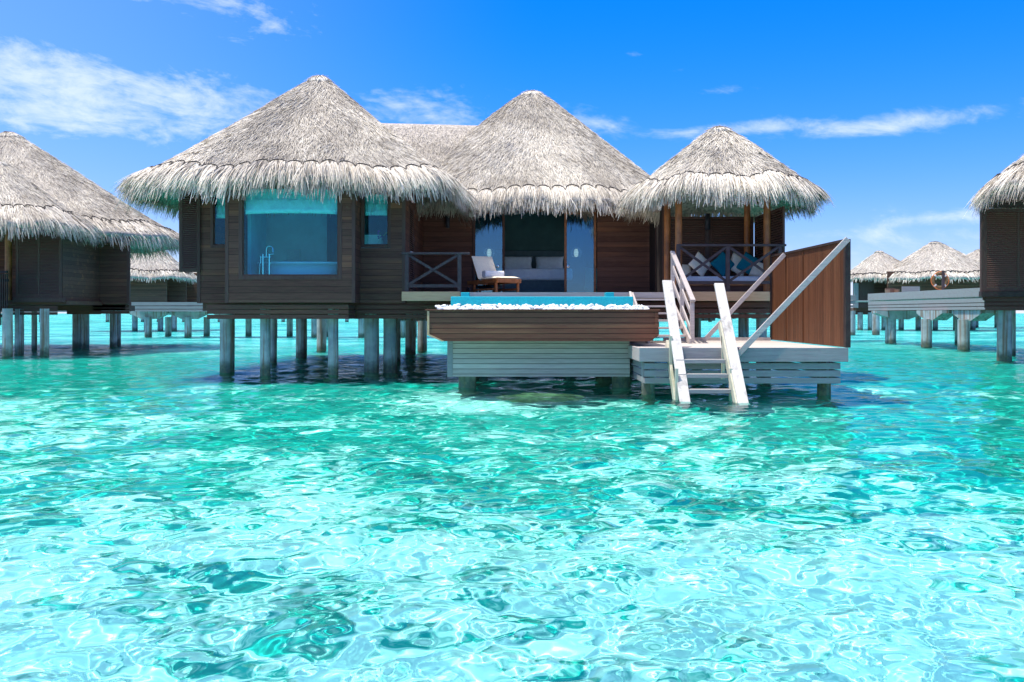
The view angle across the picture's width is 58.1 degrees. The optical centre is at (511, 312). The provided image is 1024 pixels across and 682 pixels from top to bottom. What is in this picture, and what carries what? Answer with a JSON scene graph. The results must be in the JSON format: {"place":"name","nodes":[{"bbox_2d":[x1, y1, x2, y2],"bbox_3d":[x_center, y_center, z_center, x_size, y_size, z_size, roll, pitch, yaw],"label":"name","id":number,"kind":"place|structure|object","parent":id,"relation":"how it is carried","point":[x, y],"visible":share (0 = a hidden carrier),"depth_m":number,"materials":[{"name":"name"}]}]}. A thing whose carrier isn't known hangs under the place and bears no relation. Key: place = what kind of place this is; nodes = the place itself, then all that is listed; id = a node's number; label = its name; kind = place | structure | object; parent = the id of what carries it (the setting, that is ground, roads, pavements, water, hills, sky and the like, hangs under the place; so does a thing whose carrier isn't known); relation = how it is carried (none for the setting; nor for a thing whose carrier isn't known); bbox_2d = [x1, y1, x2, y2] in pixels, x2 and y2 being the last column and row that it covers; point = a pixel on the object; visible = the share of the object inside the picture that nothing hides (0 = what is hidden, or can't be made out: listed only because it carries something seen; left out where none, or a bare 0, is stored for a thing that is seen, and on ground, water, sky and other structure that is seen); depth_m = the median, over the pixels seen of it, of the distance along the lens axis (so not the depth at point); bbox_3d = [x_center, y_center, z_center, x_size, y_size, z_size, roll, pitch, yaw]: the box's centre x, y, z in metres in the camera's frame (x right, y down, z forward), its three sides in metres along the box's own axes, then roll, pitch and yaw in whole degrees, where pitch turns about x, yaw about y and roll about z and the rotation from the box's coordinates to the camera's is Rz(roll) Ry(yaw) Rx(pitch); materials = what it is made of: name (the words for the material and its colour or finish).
{"place":"outdoors","nodes":[
{"label":"outdoors","id":0,"kind":"place"},
{"bbox_2d":[0,313,1023,681],"bbox_3d":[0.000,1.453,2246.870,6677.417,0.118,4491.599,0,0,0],"label":"water","id":1,"kind":"structure","parent":0,"point":[176,507],"depth_m":6.51,"materials":[{"name":"teal liquid"}]},
{"bbox_2d":[0,0,1023,312],"label":"sky","id":2,"kind":"structure","parent":0,"point":[901,111],"materials":[{"name":"blue"}]},
{"bbox_2d":[885,288,899,292],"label":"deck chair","id":3,"kind":"object","parent":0,"point":[889,290],"visible":0.36,"depth_m":47.35,"materials":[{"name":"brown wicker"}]},
{"bbox_2d":[902,286,919,291],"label":"bench","id":4,"kind":"object","parent":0,"point":[909,288],"visible":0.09,"depth_m":47.00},
{"bbox_3d":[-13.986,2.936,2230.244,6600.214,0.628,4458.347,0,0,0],"label":"seabed","id":5,"kind":"structure","parent":0,"visible":0},
{"bbox_2d":[0,131,178,355],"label":"water villa","id":6,"kind":"object","parent":5,"relation":"on","point":[72,242],"visible":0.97,"depth_m":35.24,"materials":[{"name":"grey plant"}]},
{"bbox_2d":[16,232,61,296],"bbox_3d":[-16.940,-1.735,33.003,1.638,2.330,0.054,0,0,0],"label":"louvred window","id":7,"kind":"structure","parent":6,"relation":"in","point":[38,258],"depth_m":32.99,"materials":[{"name":"brown wood"}]},
{"bbox_2d":[130,250,202,330],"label":"water villa","id":8,"kind":"object","parent":5,"relation":"on","point":[160,280],"visible":0.4,"depth_m":73.80,"materials":[{"name":"grey plant"}]},
{"bbox_2d":[39,311,711,321],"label":"jetty","id":9,"kind":"object","parent":5,"relation":"on","point":[142,320],"visible":0.05,"depth_m":150.24,"materials":[{"name":"wood"}]},
{"bbox_2d":[130,302,769,336],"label":"jetty","id":10,"kind":"object","parent":5,"relation":"on","point":[187,314],"visible":0.11,"depth_m":55.57,"materials":[{"name":"wood"}]},
{"bbox_2d":[112,74,834,375],"bbox_3d":[-1.067,-1.731,29.146,17.577,10.762,18.631,0,0,0],"label":"water villa","id":11,"kind":"object","parent":5,"relation":"on","point":[320,168],"visible":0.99,"depth_m":22.23,"materials":[{"name":"grey plant"}]},
{"bbox_2d":[210,191,224,247],"bbox_3d":[-6.855,-2.225,22.033,0.650,1.350,0.195,0,0,0],"label":"window","id":12,"kind":"structure","parent":11,"relation":"in","point":[220,209],"depth_m":21.95,"materials":[{"name":"brown glass"}]},
{"bbox_2d":[259,246,273,273],"bbox_3d":[-5.809,-1.037,21.747,0.378,1.113,0.051,0,0,0],"label":"bath tap","id":13,"kind":"object","parent":11,"relation":"on","point":[266,256],"visible":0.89,"depth_m":21.73,"materials":[{"name":"silver metal"}]},
{"bbox_2d":[239,184,341,278],"bbox_3d":[-5.053,-1.850,21.088,2.355,2.160,0.195,0,0,0],"label":"window","id":14,"kind":"structure","parent":11,"relation":"in","point":[267,203],"depth_m":21.13,"materials":[{"name":"brown glass"}]},
{"bbox_2d":[287,249,299,261],"bbox_3d":[-5.830,-1.400,24.620,0.340,0.600,0.040,0,0,0],"label":"mirror","id":15,"kind":"object","parent":11,"relation":"attached to","point":[293,255],"visible":0.57,"depth_m":24.60,"materials":[{"name":"mirror"}]},
{"bbox_2d":[257,262,336,273],"bbox_3d":[-5.080,-0.868,22.350,2.200,0.715,0.880,0,0,0],"label":"bathtub","id":16,"kind":"object","parent":11,"relation":"on","point":[303,267],"visible":0.37,"depth_m":22.01,"materials":[{"name":"ceramic"}]},
{"bbox_2d":[365,235,379,243],"bbox_3d":[-3.325,-1.225,23.025,0.850,1.490,0.550,0,0,0],"label":"vanity counter","id":17,"kind":"object","parent":11,"relation":"on","point":[371,239],"visible":0.1,"depth_m":23.20,"materials":[{"name":"stone"}]},
{"bbox_2d":[377,230,385,243],"bbox_3d":[-3.193,-1.867,22.921,0.325,0.454,0.160,0,0,20],"label":"flower vase","id":18,"kind":"object","parent":17,"relation":"on","point":[380,241],"visible":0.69,"depth_m":22.91,"materials":[{"name":"white plastic"}]},
{"bbox_2d":[361,192,390,247],"bbox_3d":[-3.245,-2.225,22.033,0.710,1.330,0.195,0,0,0],"label":"window","id":19,"kind":"structure","parent":11,"relation":"in","point":[377,207],"depth_m":21.96,"materials":[{"name":"brown glass"}]},
{"bbox_2d":[409,205,413,291],"bbox_3d":[-2.578,-1.600,23.500,0.054,2.200,1.000,0,0,0],"label":"louvred door","id":20,"kind":"structure","parent":11,"relation":"in","point":[411,211],"depth_m":23.63,"materials":[{"name":"brown wood"}]},
{"bbox_2d":[473,212,504,291],"bbox_3d":[-0.670,-1.710,26.620,0.920,2.420,0.100,0,0,0],"label":"glass door","id":21,"kind":"structure","parent":11,"relation":"in","point":[503,215],"depth_m":26.57,"materials":[{"name":"brown wood"}]},
{"bbox_2d":[484,248,494,256],"bbox_3d":[-0.717,-2.593,28.900,0.344,1.714,0.343,0,0,0],"label":"pendant lamp","id":22,"kind":"object","parent":11,"relation":"hanging from","point":[488,251],"visible":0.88,"depth_m":28.84,"materials":[{"name":"beige"}]},
{"bbox_2d":[466,256,520,291],"bbox_3d":[-0.489,-1.000,24.078,0.800,1.040,1.950,0,0,-26],"label":"sun lounger","id":23,"kind":"object","parent":11,"relation":"on","point":[482,263],"visible":0.94,"depth_m":24.32,"materials":[{"name":"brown wood"}]},
{"bbox_2d":[482,271,503,276],"bbox_3d":[-0.491,-1.015,24.082,0.540,0.180,0.225,0,0,-26],"label":"rolled towel","id":24,"kind":"object","parent":23,"relation":"on","point":[491,273],"visible":0.79,"depth_m":23.98,"materials":[{"name":"fabric"}]},
{"bbox_2d":[485,250,583,291],"bbox_3d":[0.750,-1.270,29.410,3.300,1.600,2.340,0,0,0],"label":"bed","id":25,"kind":"object","parent":11,"relation":"on","point":[534,279],"visible":0.48,"depth_m":28.30,"materials":[{"name":"fabric"}]},
{"bbox_2d":[505,257,531,267],"bbox_3d":[0.200,-1.570,29.950,0.930,0.547,0.400,0,0,0],"label":"pillow","id":26,"kind":"object","parent":25,"relation":"on","point":[518,262],"visible":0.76,"depth_m":29.86,"materials":[{"name":"fabric"}]},
{"bbox_2d":[535,257,562,267],"bbox_3d":[1.220,-1.570,29.950,0.930,0.547,0.400,0,0,0],"label":"pillow","id":27,"kind":"object","parent":25,"relation":"on","point":[549,262],"visible":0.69,"depth_m":29.86,"materials":[{"name":"fabric"}]},
{"bbox_2d":[571,247,581,257],"bbox_3d":[2.012,-2.593,28.900,0.344,1.714,0.343,0,0,0],"label":"pendant lamp","id":28,"kind":"object","parent":11,"relation":"hanging from","point":[575,251],"visible":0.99,"depth_m":28.85,"materials":[{"name":"beige"}]},
{"bbox_2d":[564,212,595,291],"bbox_3d":[1.970,-1.710,26.620,0.920,2.420,0.100,0,0,0],"label":"glass door","id":29,"kind":"structure","parent":11,"relation":"in","point":[565,221],"depth_m":26.57,"materials":[{"name":"brown wood"}]},
{"bbox_2d":[583,268,596,291],"bbox_3d":[2.480,-0.986,27.602,0.660,0.779,0.725,0,0,0],"label":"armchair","id":30,"kind":"object","parent":11,"relation":"on","point":[589,281],"visible":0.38,"depth_m":27.69,"materials":[{"name":"white fabric"}]},
{"bbox_2d":[684,276,762,291],"bbox_3d":[5.130,-0.690,22.955,2.140,0.380,2.030,0,0,0],"label":"daybed","id":31,"kind":"object","parent":11,"relation":"on","point":[711,288],"visible":0.32,"depth_m":21.98,"materials":[{"name":"fabric"}]},
{"bbox_2d":[682,264,690,275],"bbox_3d":[4.330,-1.050,23.250,0.412,0.425,0.299,0,0,0],"label":"cushion","id":32,"kind":"object","parent":31,"relation":"on","point":[686,269],"visible":0.38,"depth_m":23.20,"materials":[{"name":"beige fabric"}]},
{"bbox_2d":[689,251,711,275],"bbox_3d":[4.690,-1.210,22.950,0.694,0.685,0.250,0,0,-11],"label":"cushion","id":33,"kind":"object","parent":31,"relation":"on","point":[694,264],"visible":0.7,"depth_m":22.86,"materials":[{"name":"beige fabric"}]},
{"bbox_2d":[710,251,734,275],"bbox_3d":[5.280,-1.220,23.050,0.701,0.690,0.238,0,0,0],"label":"cushion","id":34,"kind":"object","parent":31,"relation":"on","point":[718,263],"visible":0.86,"depth_m":22.97,"materials":[{"name":"teal fabric"}]},
{"bbox_2d":[731,252,744,275],"bbox_3d":[5.680,-1.210,23.150,0.658,0.662,0.267,0,0,0],"label":"cushion","id":35,"kind":"object","parent":31,"relation":"on","point":[735,259],"visible":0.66,"depth_m":23.07,"materials":[{"name":"beige fabric"}]},
{"bbox_2d":[736,252,762,273],"bbox_3d":[5.900,-1.220,22.950,0.669,0.650,0.254,0,0,30],"label":"cushion","id":36,"kind":"object","parent":31,"relation":"on","point":[743,264],"visible":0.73,"depth_m":22.91,"materials":[{"name":"teal fabric"}]},
{"bbox_2d":[748,262,762,275],"bbox_3d":[6.100,-1.070,22.750,0.485,0.463,0.255,0,0,42],"label":"cushion","id":37,"kind":"object","parent":31,"relation":"on","point":[754,271],"visible":0.51,"depth_m":22.70,"materials":[{"name":"beige fabric"}]},
{"bbox_2d":[425,292,659,387],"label":"plunge pool","id":38,"kind":"structure","parent":5,"relation":"in","point":[595,343],"depth_m":17.60,"materials":[{"name":"brown wood"}]},
{"bbox_2d":[435,303,648,308],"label":"pebbles","id":39,"kind":"object","parent":38,"relation":"on","point":[526,306],"visible":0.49,"depth_m":17.38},
{"bbox_2d":[628,337,847,395],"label":"swim platform","id":40,"kind":"structure","parent":5,"relation":"on","point":[818,365],"depth_m":16.13,"materials":[{"name":"white wood"}]},
{"bbox_2d":[629,251,694,342],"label":"staircase","id":41,"kind":"structure","parent":40,"relation":"on","point":[682,282],"depth_m":19.86,"materials":[{"name":"white wood"}]},
{"bbox_2d":[662,280,748,402],"bbox_3d":[3.291,0.573,15.885,1.112,2.354,2.163,0,0,0],"label":"swim ladder","id":42,"kind":"object","parent":40,"relation":"attached to","point":[736,390],"visible":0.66,"depth_m":15.73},
{"bbox_2d":[702,237,850,356],"bbox_3d":[4.868,-0.250,18.379,2.084,2.144,4.762,0,0,0],"label":"privacy screen","id":43,"kind":"object","parent":40,"relation":"on","point":[810,294],"visible":0.89,"depth_m":17.59,"materials":[{"name":"brown wood"}]},
{"bbox_2d":[851,295,879,334],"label":"jetty","id":44,"kind":"object","parent":5,"relation":"on","point":[875,324],"visible":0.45,"depth_m":61.77,"materials":[{"name":"wood"}]},
{"bbox_2d":[851,241,983,329],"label":"water villa","id":45,"kind":"object","parent":5,"relation":"on","point":[878,271],"visible":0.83,"depth_m":76.47,"materials":[{"name":"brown wood"}]},
{"bbox_2d":[868,288,996,349],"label":"jetty","id":46,"kind":"object","parent":5,"relation":"on","point":[928,313],"visible":0.63,"depth_m":39.02,"materials":[{"name":"wood"}]},
{"bbox_2d":[942,271,944,289],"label":"buoy post","id":47,"kind":"object","parent":46,"relation":"on","point":[943,280],"visible":0.64,"depth_m":41.80,"materials":[{"name":"wood"}]},
{"bbox_2d":[931,271,948,289],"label":"lifebuoy","id":48,"kind":"object","parent":47,"relation":"attached to","point":[935,275],"visible":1,"depth_m":41.95,"materials":[{"name":"orange plastic"}]},
{"bbox_2d":[967,249,996,326],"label":"water villa","id":49,"kind":"object","parent":5,"relation":"on","point":[975,254],"visible":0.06,"depth_m":91.62,"materials":[{"name":"grey plant"}]},
{"bbox_2d":[964,155,1023,360],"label":"water villa","id":50,"kind":"object","parent":5,"relation":"on","point":[1001,196],"visible":0.98,"depth_m":27.99,"materials":[{"name":"brown wood"}]}
]}

